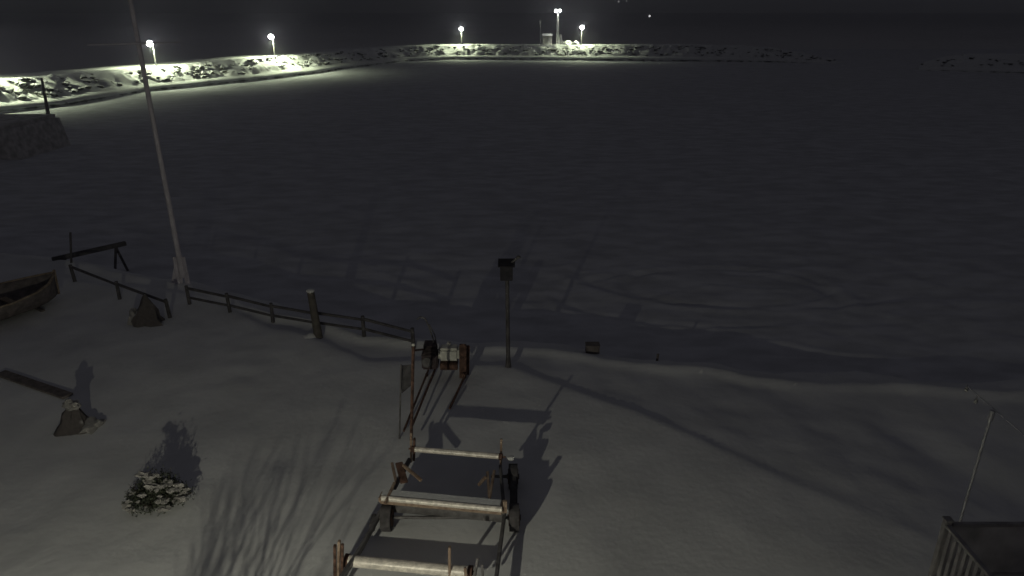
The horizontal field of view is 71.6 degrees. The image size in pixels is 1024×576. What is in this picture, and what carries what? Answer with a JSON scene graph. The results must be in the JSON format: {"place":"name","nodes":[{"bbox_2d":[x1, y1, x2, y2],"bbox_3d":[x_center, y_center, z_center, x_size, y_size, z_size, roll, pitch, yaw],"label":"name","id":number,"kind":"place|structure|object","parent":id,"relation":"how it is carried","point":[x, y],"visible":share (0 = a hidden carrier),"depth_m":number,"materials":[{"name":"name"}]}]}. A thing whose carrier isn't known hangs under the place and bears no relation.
{"place":"outdoors","nodes":[
{"label":"outdoors","id":0,"kind":"place"},
{"bbox_2d":[0,49,1023,383],"bbox_3d":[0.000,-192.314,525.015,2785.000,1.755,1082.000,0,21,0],"label":"frozen basin ice","id":1,"kind":"structure","parent":0,"point":[860,209],"depth_m":45.41,"materials":[{"name":"grey ice"}]},
{"bbox_2d":[0,114,70,159],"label":"shore shed","id":2,"kind":"structure","parent":1,"relation":"on","point":[23,136],"depth_m":60.20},
{"bbox_2d":[41,78,49,113],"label":"dark mast","id":3,"kind":"object","parent":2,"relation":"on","point":[45,100],"visible":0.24,"depth_m":74.29,"materials":[{"name":"black metal"}]},
{"bbox_2d":[0,44,842,113],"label":"breakwater","id":4,"kind":"object","parent":1,"relation":"on","point":[19,92],"visible":0.98,"depth_m":138.88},
{"bbox_2d":[147,41,156,65],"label":"street lamp","id":5,"kind":"object","parent":4,"relation":"on","point":[150,45],"visible":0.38,"depth_m":115.79,"materials":[{"name":"metal"}]},
{"bbox_2d":[268,34,275,57],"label":"street lamp","id":6,"kind":"object","parent":4,"relation":"on","point":[270,36],"visible":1,"depth_m":133.33,"materials":[{"name":"metal"}]},
{"bbox_2d":[539,20,540,44],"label":"signal pole","id":7,"kind":"object","parent":4,"relation":"on","point":[540,30],"visible":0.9,"depth_m":183.31,"materials":[{"name":"metal"}]},
{"bbox_2d":[542,34,552,44],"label":"harbour hut","id":8,"kind":"object","parent":4,"relation":"on","point":[547,39],"visible":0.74,"depth_m":182.25,"materials":[{"name":"white paint"}]},
{"bbox_2d":[555,10,560,44],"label":"light mast","id":9,"kind":"object","parent":4,"relation":"on","point":[558,27],"visible":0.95,"depth_m":182.24,"materials":[{"name":"metal"}]},
{"bbox_2d":[563,40,570,44],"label":"snow mound","id":10,"kind":"object","parent":4,"relation":"on","point":[568,42],"visible":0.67,"depth_m":180.89,"materials":[{"name":"white snow"}]},
{"bbox_2d":[918,53,1023,73],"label":"rock jetty","id":11,"kind":"object","parent":1,"relation":"on","point":[997,63],"visible":0.93,"depth_m":142.93,"materials":[{"name":"grey stone"}]},
{"bbox_2d":[0,253,1023,575],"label":"ground","id":12,"kind":"structure","parent":0,"point":[280,445],"depth_m":17.45,"materials":[{"name":"white snow"}]},
{"bbox_2d":[0,270,59,320],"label":"rowing boat","id":13,"kind":"object","parent":12,"relation":"on","point":[23,295],"visible":0.99,"depth_m":25.67,"materials":[{"name":"brown wood"}]},
{"bbox_2d":[0,370,72,398],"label":"plank","id":14,"kind":"object","parent":12,"relation":"on","point":[35,384],"visible":1,"depth_m":20.23,"materials":[{"name":"brown wood"}]},
{"bbox_2d":[51,398,105,436],"bbox_3d":[-11.258,3.341,18.271,1.414,1.227,1.182,0,21,0],"label":"garden stone","id":15,"kind":"object","parent":12,"relation":"on","point":[75,419],"visible":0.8,"depth_m":18.06,"materials":[{"name":"stone"}]},
{"bbox_2d":[52,232,128,270],"bbox_3d":[-18.831,-1.556,31.699,1.420,2.843,2.966,6,22,14],"label":"beam trestle","id":16,"kind":"object","parent":12,"relation":"on","point":[71,255],"visible":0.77,"depth_m":31.77,"materials":[{"name":"brown wood"}]},
{"bbox_2d":[68,264,171,317],"bbox_3d":[-14.652,0.110,26.360,6.529,0.840,0.152,13,25,31],"label":"rail fence","id":17,"kind":"object","parent":12,"relation":"on","point":[118,285],"visible":0.94,"depth_m":26.27,"materials":[{"name":"brown wood"}]},
{"bbox_2d":[88,0,189,283],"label":"flagpole","id":18,"kind":"object","parent":12,"relation":"on","point":[180,271],"visible":1,"depth_m":26.13,"materials":[{"name":"white paint"}]},
{"bbox_2d":[127,294,164,327],"bbox_3d":[-12.549,0.822,24.404,1.841,1.387,1.335,0,21,0],"label":"garden stone","id":19,"kind":"object","parent":12,"relation":"on","point":[146,313],"visible":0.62,"depth_m":24.12,"materials":[{"name":"grey stone"}]},
{"bbox_2d":[121,465,194,516],"bbox_3d":[-7.630,4.268,15.269,1.473,1.095,1.066,0,21,0],"label":"evergreen shrub","id":20,"kind":"object","parent":12,"relation":"on","point":[159,490],"visible":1,"depth_m":15.10,"materials":[{"name":"green plant"}]},
{"bbox_2d":[184,285,415,348],"bbox_3d":[-7.481,0.982,24.300,9.364,0.986,0.137,8,23,20],"label":"rail fence","id":21,"kind":"object","parent":12,"relation":"on","point":[272,315],"visible":0.8,"depth_m":24.22,"materials":[{"name":"brown wood"}]},
{"bbox_2d":[302,289,322,338],"bbox_3d":[-6.649,0.943,23.164,0.774,1.888,0.450,0,21,0],"label":"wooden post","id":22,"kind":"object","parent":12,"relation":"on","point":[316,325],"visible":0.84,"depth_m":23.16,"materials":[{"name":"brown wood"}]},
{"bbox_2d":[333,432,520,575],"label":"cradle","id":23,"kind":"object","parent":12,"relation":"on","point":[392,499],"visible":1,"depth_m":14.37,"materials":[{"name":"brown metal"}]},
{"bbox_2d":[399,316,469,439],"bbox_3d":[-2.296,2.008,18.940,1.420,2.972,4.385,4,22,11],"label":"engine winch","id":24,"kind":"object","parent":12,"relation":"on","point":[449,354],"visible":0.98,"depth_m":20.27,"materials":[{"name":"red metal"}]},
{"bbox_2d":[498,255,520,367],"bbox_3d":[-0.075,0.758,20.737,0.647,3.568,0.460,0,21,0],"label":"box post","id":25,"kind":"object","parent":12,"relation":"on","point":[506,265],"visible":1,"depth_m":20.36,"materials":[{"name":"metal"}]},
{"bbox_2d":[0,13,1023,74],"bbox_3d":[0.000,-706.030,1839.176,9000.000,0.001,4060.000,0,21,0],"label":"sea","id":26,"kind":"structure","parent":0,"point":[35,42],"depth_m":440.01,"materials":[{"name":"black liquid"}]},
{"bbox_2d":[0,0,1023,12],"label":"sky","id":27,"kind":"structure","parent":0,"point":[6,6],"materials":[{"name":"black"}]},
{"bbox_2d":[585,342,599,353],"bbox_3d":[2.619,1.947,23.080,0.460,0.290,0.320,0,21,0],"label":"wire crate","id":28,"kind":"object","parent":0,"point":[592,347],"visible":1,"depth_m":22.96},
{"bbox_2d":[928,516,1023,575],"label":"shed","id":29,"kind":"structure","parent":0,"point":[979,548],"depth_m":10.19,"materials":[{"name":"wood"}]},
{"bbox_2d":[958,384,1023,521],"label":"clothes post","id":30,"kind":"object","parent":29,"relation":"attached to","point":[991,416],"visible":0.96,"depth_m":10.21,"materials":[{"name":"metal"}]}
]}

